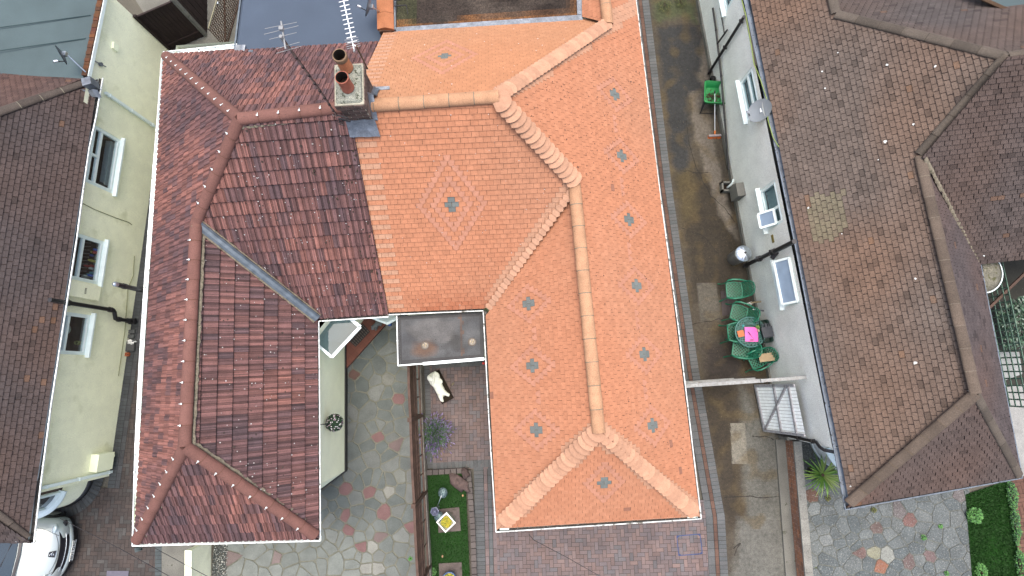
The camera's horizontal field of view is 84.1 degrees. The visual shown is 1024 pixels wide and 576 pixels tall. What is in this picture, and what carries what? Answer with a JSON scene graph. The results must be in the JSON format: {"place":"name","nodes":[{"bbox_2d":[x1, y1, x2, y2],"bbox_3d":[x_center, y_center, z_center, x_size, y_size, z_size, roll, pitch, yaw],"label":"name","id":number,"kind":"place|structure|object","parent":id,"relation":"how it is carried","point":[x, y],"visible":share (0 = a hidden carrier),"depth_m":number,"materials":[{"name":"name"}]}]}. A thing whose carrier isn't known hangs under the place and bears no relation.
{"place":"outdoors","nodes":[
{"label":"outdoors","id":0,"kind":"place"},
{"bbox_2d":[162,545,191,575],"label":"side path","id":1,"kind":"structure","parent":0,"point":[171,566],"depth_m":15.00,"materials":[{"name":"concrete"}]},
{"bbox_2d":[136,0,237,49],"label":"path","id":2,"kind":"structure","parent":0,"point":[145,5],"depth_m":17.40,"materials":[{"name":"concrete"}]},
{"bbox_2d":[133,0,207,50],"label":"dark boarded fence","id":3,"kind":"object","parent":2,"relation":"on","point":[170,25],"visible":0.91,"depth_m":16.48,"materials":[{"name":"wood"}]},
{"bbox_2d":[208,0,238,41],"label":"lattice screen","id":4,"kind":"object","parent":2,"relation":"on","point":[218,3],"visible":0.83,"depth_m":16.85,"materials":[{"name":"brown wood"}]},
{"bbox_2d":[226,315,423,575],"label":"crazy paved patio","id":5,"kind":"structure","parent":0,"point":[367,526],"depth_m":15.17,"materials":[{"name":"grey stone"}]},
{"bbox_2d":[318,319,385,367],"bbox_3d":[-4.402,1.578,15.766,2.017,0.122,1.600,0,81,1],"label":"entrance step","id":6,"kind":"object","parent":5,"relation":"on","point":[353,352],"visible":0.23,"depth_m":15.71,"materials":[{"name":"red tile"}]},
{"bbox_2d":[350,323,369,346],"bbox_3d":[-4.239,1.302,15.736,0.321,0.022,0.594,42,84,7],"label":"doormat","id":7,"kind":"object","parent":6,"relation":"on","point":[359,336],"visible":0.84,"depth_m":15.72,"materials":[{"name":"black rubber"}]},
{"bbox_2d":[371,321,381,330],"bbox_3d":[-3.731,1.002,15.662,0.214,0.211,0.396,40,84,6],"label":"animal ornament","id":8,"kind":"object","parent":6,"relation":"on","point":[376,324],"visible":0.75,"depth_m":15.62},
{"bbox_2d":[62,0,1017,575],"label":"ground","id":9,"kind":"structure","parent":0,"point":[132,6],"depth_m":15.52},
{"bbox_2d":[0,0,168,543],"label":"yellow rendered bungalow","id":10,"kind":"object","parent":9,"relation":"on","point":[76,160],"visible":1,"depth_m":14.06,"materials":[{"name":"paint"}]},
{"bbox_2d":[53,45,85,71],"bbox_3d":[-10.651,-5.513,13.581,0.543,0.666,0.356,7,81,2],"label":"satellite dish","id":11,"kind":"object","parent":10,"relation":"attached to","point":[63,54],"visible":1,"depth_m":13.52,"materials":[{"name":"grey metal"}]},
{"bbox_2d":[60,312,96,357],"bbox_3d":[-11.089,1.126,13.957,0.885,1.055,1.138,0,81,1],"label":"window","id":12,"kind":"structure","parent":10,"relation":"in","point":[78,333],"depth_m":14.38,"materials":[{"name":"plastic"}]},
{"bbox_2d":[72,234,109,287],"bbox_3d":[-11.009,-0.718,14.303,0.890,1.055,1.269,0,81,1],"label":"window","id":13,"kind":"structure","parent":10,"relation":"in","point":[91,255],"depth_m":14.72,"materials":[{"name":"plastic"}]},
{"bbox_2d":[86,125,125,196],"bbox_3d":[-10.897,-3.310,14.735,0.906,1.024,1.631,0,81,1],"label":"window","id":14,"kind":"structure","parent":10,"relation":"in","point":[106,154],"depth_m":15.09,"materials":[{"name":"plastic"}]},
{"bbox_2d":[41,190,161,575],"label":"block drive","id":15,"kind":"structure","parent":9,"relation":"on","point":[104,514],"depth_m":15.22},
{"bbox_2d":[0,511,76,575],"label":"parked car","id":16,"kind":"object","parent":15,"relation":"on","point":[50,551],"visible":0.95,"depth_m":14.41,"materials":[{"name":"paint"}]},
{"bbox_2d":[106,571,128,575],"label":"inspection cover","id":17,"kind":"object","parent":15,"relation":"on","point":[117,573],"visible":1,"depth_m":14.96,"materials":[{"name":"grey metal"}]},
{"bbox_2d":[125,341,135,350],"bbox_3d":[-10.630,1.617,15.839,0.240,0.080,0.280,-3,81,0],"label":"concrete block","id":18,"kind":"object","parent":15,"relation":"on","point":[130,347],"depth_m":15.80,"materials":[{"name":"grey concrete"}]},
{"bbox_2d":[127,339,136,344],"bbox_3d":[-10.624,1.505,15.829,0.324,0.124,0.153,18,82,4],"label":"plastic bag","id":19,"kind":"object","parent":18,"relation":"on","point":[129,341],"visible":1,"depth_m":15.80,"materials":[{"name":"white plastic"}]},
{"bbox_2d":[185,545,210,575],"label":"garden wall","id":20,"kind":"structure","parent":9,"relation":"on","point":[197,557],"depth_m":14.45,"materials":[{"name":"white paint"}]},
{"bbox_2d":[211,544,227,575],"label":"gravel","id":21,"kind":"structure","parent":9,"relation":"on","point":[219,565],"depth_m":14.98,"materials":[{"name":"grey gravel"}]},
{"bbox_2d":[112,0,396,546],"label":"maroon roofed bungalow","id":22,"kind":"object","parent":9,"relation":"on","point":[262,258],"visible":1,"depth_m":12.25,"materials":[{"name":"tile"}]},
{"bbox_2d":[60,518,168,575],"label":"overhead cable","id":23,"kind":"object","parent":22,"relation":"attached to","point":[113,545],"visible":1,"depth_m":12.33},
{"bbox_2d":[134,546,142,552],"bbox_3d":[-8.375,5.823,12.714,0.177,0.154,0.146,-20,81,-2],"label":"eaves lamp","id":24,"kind":"object","parent":22,"relation":"attached to","point":[137,549],"visible":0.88,"depth_m":12.71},
{"bbox_2d":[155,548,205,575],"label":"overhead cable","id":25,"kind":"object","parent":22,"relation":"attached to","point":[181,562],"visible":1,"depth_m":12.57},
{"bbox_2d":[264,21,350,125],"bbox_3d":[-3.257,-3.395,9.377,0.485,2.731,0.430,0,81,1],"label":"mast aerial","id":26,"kind":"object","parent":22,"relation":"attached to","point":[282,37],"visible":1,"depth_m":8.54,"materials":[{"name":"metal"}]},
{"bbox_2d":[320,414,343,431],"bbox_3d":[-4.324,3.250,13.721,0.473,0.545,0.438,37,83,6],"label":"hanging flower ball","id":27,"kind":"object","parent":22,"relation":"attached to","point":[334,422],"visible":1,"depth_m":13.65,"materials":[{"name":"green plant"}]},
{"bbox_2d":[339,0,367,68],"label":"yagi aerial","id":28,"kind":"object","parent":22,"relation":"attached to","point":[350,32],"visible":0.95,"depth_m":9.92,"materials":[{"name":"metal"}]},
{"bbox_2d":[372,315,396,324],"bbox_3d":[-3.339,0.719,14.296,0.710,1.080,0.334,0,81,1],"label":"bay window","id":29,"kind":"structure","parent":22,"relation":"in","point":[392,318],"depth_m":14.62,"materials":[{"name":"plastic"}]},
{"bbox_2d":[407,365,431,575],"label":"trellis fence","id":30,"kind":"object","parent":9,"relation":"on","point":[418,496],"visible":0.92,"depth_m":14.15,"materials":[{"name":"brown wood"}]},
{"bbox_2d":[427,473,469,575],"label":"grass","id":31,"kind":"structure","parent":9,"relation":"on","point":[451,547],"depth_m":14.95,"materials":[{"name":"green plant"}]},
{"bbox_2d":[430,487,447,521],"bbox_3d":[-1.888,5.615,14.782,0.335,0.609,0.862,9,81,2],"label":"flower sculpture","id":32,"kind":"object","parent":31,"relation":"on","point":[436,513],"visible":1,"depth_m":14.66,"materials":[{"name":"grey metal"}]},
{"bbox_2d":[438,507,460,532],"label":"paving slab","id":33,"kind":"structure","parent":31,"relation":"on","point":[455,514],"depth_m":14.98,"materials":[{"name":"stone"}]},
{"bbox_2d":[436,511,455,532],"bbox_3d":[-1.696,6.058,14.786,0.360,0.392,0.360,-43,83,-5],"label":"square planter","id":34,"kind":"object","parent":33,"relation":"on","point":[446,523],"visible":1,"depth_m":14.63,"materials":[{"name":"stone"}]},
{"bbox_2d":[439,562,461,575],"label":"paving slab","id":35,"kind":"structure","parent":31,"relation":"on","point":[444,568],"depth_m":14.79,"materials":[{"name":"beige stone"}]},
{"bbox_2d":[443,571,455,575],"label":"round planter","id":36,"kind":"object","parent":35,"relation":"on","point":[449,573],"visible":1,"depth_m":14.48,"materials":[{"name":"blue ceramic"}]},
{"bbox_2d":[449,473,469,492],"bbox_3d":[-1.394,5.187,15.074,0.741,0.266,0.342,33,83,5],"label":"rock","id":37,"kind":"object","parent":31,"relation":"on","point":[459,483],"visible":1,"depth_m":15.01,"materials":[{"name":"pink stone"}]},
{"bbox_2d":[355,0,701,532],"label":"orange roofed bungalow","id":38,"kind":"object","parent":9,"relation":"on","point":[508,163],"visible":0.99,"depth_m":12.20,"materials":[{"name":"tile"}]},
{"bbox_2d":[357,0,379,15],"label":"satellite dish","id":39,"kind":"object","parent":38,"relation":"attached to","point":[370,6],"visible":1,"depth_m":13.72,"materials":[{"name":"metal"}]},
{"bbox_2d":[393,0,407,12],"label":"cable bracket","id":40,"kind":"object","parent":38,"relation":"attached to","point":[399,5],"visible":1,"depth_m":13.99,"materials":[{"name":"grey metal"}]},
{"bbox_2d":[529,534,598,575],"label":"overhead cable","id":41,"kind":"object","parent":38,"relation":"attached to","point":[563,555],"visible":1,"depth_m":12.56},
{"bbox_2d":[424,0,727,575],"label":"block paved yard","id":42,"kind":"structure","parent":9,"relation":"on","point":[646,549],"depth_m":15.05,"materials":[{"name":"brick"}]},
{"bbox_2d":[418,412,456,461],"bbox_3d":[-2.087,3.964,15.119,1.252,0.526,1.334,0,81,1],"label":"lavender","id":43,"kind":"object","parent":42,"relation":"on","point":[435,434],"visible":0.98,"depth_m":15.19,"materials":[{"name":"purple plant"}]},
{"bbox_2d":[427,370,453,403],"bbox_3d":[-1.966,2.683,15.415,0.365,0.390,0.880,-28,82,-4],"label":"stone statue","id":44,"kind":"object","parent":42,"relation":"on","point":[436,380],"visible":1,"depth_m":15.33,"materials":[{"name":"white stone"}]},
{"bbox_2d":[427,467,476,575],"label":"sett kerb","id":45,"kind":"structure","parent":42,"relation":"on","point":[471,514],"depth_m":14.98,"materials":[{"name":"grey stone"}]},
{"bbox_2d":[461,467,469,479],"bbox_3d":[-1.247,4.921,15.068,0.225,0.118,0.325,-28,82,-3],"label":"rock","id":46,"kind":"object","parent":45,"relation":"on","point":[465,473],"visible":1,"depth_m":15.04,"materials":[{"name":"stone"}]},
{"bbox_2d":[676,534,702,555],"bbox_3d":[4.645,6.723,14.871,0.641,0.006,0.507,-5,81,0],"label":"recessed manhole cover","id":47,"kind":"object","parent":42,"relation":"on","point":[687,535],"visible":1,"depth_m":14.87,"materials":[{"name":"grey metal"}]},
{"bbox_2d":[649,0,784,575],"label":"concrete drive","id":48,"kind":"structure","parent":9,"relation":"on","point":[743,446],"depth_m":15.92,"materials":[{"name":"grey concrete"}]},
{"bbox_2d":[658,0,671,11],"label":"moss clump","id":49,"kind":"object","parent":48,"relation":"on","point":[662,2],"visible":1,"depth_m":17.16,"materials":[{"name":"green plant"}]},
{"bbox_2d":[675,0,686,6],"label":"moss clump","id":50,"kind":"object","parent":48,"relation":"on","point":[680,3],"visible":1,"depth_m":17.18,"materials":[{"name":"green plant"}]},
{"bbox_2d":[700,76,724,113],"bbox_3d":[5.846,-5.695,16.507,0.691,0.570,1.107,4,81,1],"label":"wheelbarrow","id":51,"kind":"object","parent":48,"relation":"on","point":[711,84],"visible":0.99,"depth_m":16.42,"materials":[{"name":"green plastic"}]},
{"bbox_2d":[708,90,721,138],"bbox_3d":[5.897,-4.986,16.368,0.397,0.618,1.222,0,81,1],"label":"yard broom","id":52,"kind":"object","parent":48,"relation":"on","point":[714,136],"visible":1,"depth_m":16.49,"materials":[{"name":"metal"}]},
{"bbox_2d":[720,290,736,315],"bbox_3d":[6.040,0.423,15.839,0.418,0.041,0.719,0,81,1],"label":"drain cover","id":53,"kind":"object","parent":48,"relation":"on","point":[726,309],"visible":0.64,"depth_m":15.82,"materials":[{"name":"grey metal"}]},
{"bbox_2d":[718,322,744,343],"bbox_3d":[5.968,1.204,15.264,0.688,0.917,0.572,-2,81,0],"label":"garden chair","id":54,"kind":"object","parent":48,"relation":"on","point":[728,330],"visible":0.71,"depth_m":15.27,"materials":[{"name":"green plastic"}]},
{"bbox_2d":[717,278,755,301],"bbox_3d":[6.102,0.050,15.441,0.688,0.917,0.572,-2,81,0],"label":"garden chair","id":55,"kind":"object","parent":48,"relation":"on","point":[738,297],"visible":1,"depth_m":15.42,"materials":[{"name":"green plastic"}]},
{"bbox_2d":[727,246,751,264],"bbox_3d":[6.237,-0.880,15.611,0.444,0.845,0.444,0,81,1],"label":"dustbin","id":56,"kind":"object","parent":48,"relation":"on","point":[739,254],"visible":1,"depth_m":15.28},
{"bbox_2d":[721,301,760,322],"bbox_3d":[6.191,0.692,15.340,0.688,0.917,0.572,16,82,3],"label":"garden chair","id":57,"kind":"object","parent":48,"relation":"on","point":[748,313],"visible":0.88,"depth_m":15.33,"materials":[{"name":"green plastic"}]},
{"bbox_2d":[723,338,762,360],"bbox_3d":[6.176,1.644,15.193,0.688,0.917,0.572,10,81,2],"label":"garden chair","id":58,"kind":"object","parent":48,"relation":"on","point":[746,357],"visible":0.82,"depth_m":15.18,"materials":[{"name":"green plastic"}]},
{"bbox_2d":[686,376,806,387],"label":"side gate","id":59,"kind":"structure","parent":48,"relation":"on","point":[713,382],"depth_m":13.52,"materials":[{"name":"white wood"}]},
{"bbox_2d":[754,384,805,436],"bbox_3d":[6.787,3.080,14.473,0.295,1.747,1.265,-8,81,0],"label":"open gate leaf","id":60,"kind":"object","parent":59,"relation":"attached to","point":[779,408],"visible":1,"depth_m":14.40,"materials":[{"name":"white wood"}]},
{"bbox_2d":[732,316,764,347],"bbox_3d":[6.298,1.217,15.349,0.826,0.745,0.826,0,81,1],"label":"garden table","id":61,"kind":"object","parent":48,"relation":"on","point":[746,324],"visible":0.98,"depth_m":15.00,"materials":[{"name":"green plastic"}]},
{"bbox_2d":[737,330,744,336],"bbox_3d":[6.029,1.202,14.967,0.165,0.016,0.165,-12,81,-1],"label":"clay tile","id":62,"kind":"object","parent":61,"relation":"on","point":[740,333],"visible":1,"depth_m":14.96,"materials":[{"name":"orange ceramic"}]},
{"bbox_2d":[744,327,757,341],"bbox_3d":[6.303,1.222,14.960,0.346,0.016,0.386,0,81,1],"label":"pink board","id":63,"kind":"object","parent":61,"relation":"on","point":[753,336],"visible":1,"depth_m":14.95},
{"bbox_2d":[738,347,778,372],"bbox_3d":[6.592,1.880,15.150,0.688,0.917,0.572,-23,82,-3],"label":"garden chair","id":64,"kind":"object","parent":48,"relation":"on","point":[763,363],"visible":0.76,"depth_m":15.03,"materials":[{"name":"green plastic"}]},
{"bbox_2d":[759,352,774,361],"bbox_3d":[6.715,1.821,14.945,0.393,0.118,0.210,-8,81,0],"label":"wooden board","id":65,"kind":"object","parent":64,"relation":"on","point":[764,357],"visible":0.8,"depth_m":14.94,"materials":[{"name":"beige wood"}]},
{"bbox_2d":[753,319,773,342],"bbox_3d":[6.692,1.190,15.280,0.280,0.853,0.610,-10,81,-1],"label":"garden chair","id":66,"kind":"object","parent":48,"relation":"on","point":[767,333],"visible":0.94,"depth_m":14.88,"materials":[{"name":"grey plastic"}]},
{"bbox_2d":[775,439,812,575],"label":"brick wall","id":67,"kind":"structure","parent":9,"relation":"on","point":[797,554],"depth_m":14.74,"materials":[{"name":"brick"}]},
{"bbox_2d":[696,0,1023,509],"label":"pebble dashed bungalow","id":68,"kind":"object","parent":9,"relation":"on","point":[892,197],"visible":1,"depth_m":12.56,"materials":[{"name":"brown tile"}]},
{"bbox_2d":[718,0,750,17],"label":"window","id":69,"kind":"structure","parent":68,"relation":"in","point":[724,5],"depth_m":15.43,"materials":[{"name":"plastic"}]},
{"bbox_2d":[735,66,766,124],"bbox_3d":[6.426,-4.984,14.634,0.986,0.853,1.264,0,81,1],"label":"window","id":70,"kind":"structure","parent":68,"relation":"in","point":[746,90],"depth_m":14.91,"materials":[{"name":"plastic"}]},
{"bbox_2d":[746,99,771,121],"bbox_3d":[6.102,-4.355,14.232,0.494,0.940,0.481,34,83,6],"label":"satellite dish","id":71,"kind":"object","parent":68,"relation":"attached to","point":[754,112],"visible":1,"depth_m":14.04,"materials":[{"name":"metal"}]},
{"bbox_2d":[754,178,790,234],"bbox_3d":[6.736,-2.057,14.212,1.088,0.925,1.245,0,81,1],"label":"window","id":72,"kind":"structure","parent":68,"relation":"in","point":[769,216],"depth_m":14.25,"materials":[{"name":"plastic"}]},
{"bbox_2d":[770,255,804,310],"bbox_3d":[6.966,-0.151,13.880,1.109,0.863,1.318,0,81,1],"label":"window","id":73,"kind":"structure","parent":68,"relation":"in","point":[782,270],"depth_m":13.70,"materials":[{"name":"plastic"}]},
{"bbox_2d":[802,430,971,575],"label":"crazy paved garden","id":74,"kind":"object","parent":9,"relation":"on","point":[885,539],"visible":0.6,"depth_m":14.85,"materials":[{"name":"grey stone"}]},
{"bbox_2d":[802,453,840,497],"bbox_3d":[7.942,4.843,14.623,1.128,0.998,1.198,-25,82,-3],"label":"yucca","id":75,"kind":"object","parent":74,"relation":"on","point":[820,475],"visible":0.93,"depth_m":14.49,"materials":[{"name":"green plant"}]},
{"bbox_2d":[965,481,1019,575],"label":"lawn grass","id":76,"kind":"structure","parent":9,"relation":"on","point":[992,544],"depth_m":14.80,"materials":[{"name":"green plant"}]},
{"bbox_2d":[966,506,983,523],"bbox_3d":[12.073,5.926,14.777,0.458,0.258,0.456,0,81,1],"label":"border plant","id":77,"kind":"object","parent":76,"relation":"on","point":[978,516],"visible":1,"depth_m":14.76,"materials":[{"name":"green plant"}]},
{"bbox_2d":[974,562,987,575],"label":"border plant","id":78,"kind":"object","parent":76,"relation":"on","point":[984,570],"visible":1,"depth_m":14.60,"materials":[{"name":"green plant"}]},
{"bbox_2d":[1006,481,1018,509],"bbox_3d":[13.096,5.397,14.863,0.280,0.221,0.808,0,81,1],"label":"border plant","id":79,"kind":"object","parent":76,"relation":"on","point":[1015,497],"visible":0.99,"depth_m":14.83,"materials":[{"name":"green plant"}]},
{"bbox_2d":[1010,507,1022,545],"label":"border plant","id":80,"kind":"object","parent":76,"relation":"on","point":[1017,531],"visible":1,"depth_m":14.71,"materials":[{"name":"green plant"}]},
{"bbox_2d":[1014,547,1023,575],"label":"border plant","id":81,"kind":"object","parent":76,"relation":"on","point":[1020,553],"visible":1,"depth_m":14.59,"materials":[{"name":"green plant"}]},
{"bbox_2d":[981,262,1023,407],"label":"green lattice fence","id":82,"kind":"object","parent":9,"relation":"on","point":[1003,294],"visible":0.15,"depth_m":14.16,"materials":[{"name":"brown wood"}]},
{"bbox_2d":[982,260,1023,475],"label":"side passage","id":83,"kind":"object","parent":9,"relation":"on","point":[1014,270],"visible":0.2,"depth_m":15.51},
{"bbox_2d":[995,296,1023,349],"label":"shrub","id":84,"kind":"object","parent":83,"relation":"on","point":[1018,307],"visible":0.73,"depth_m":14.86,"materials":[{"name":"green plant"}]},
{"bbox_2d":[1011,476,1023,575],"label":"brick path","id":85,"kind":"structure","parent":0,"point":[1019,484],"depth_m":14.91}
]}

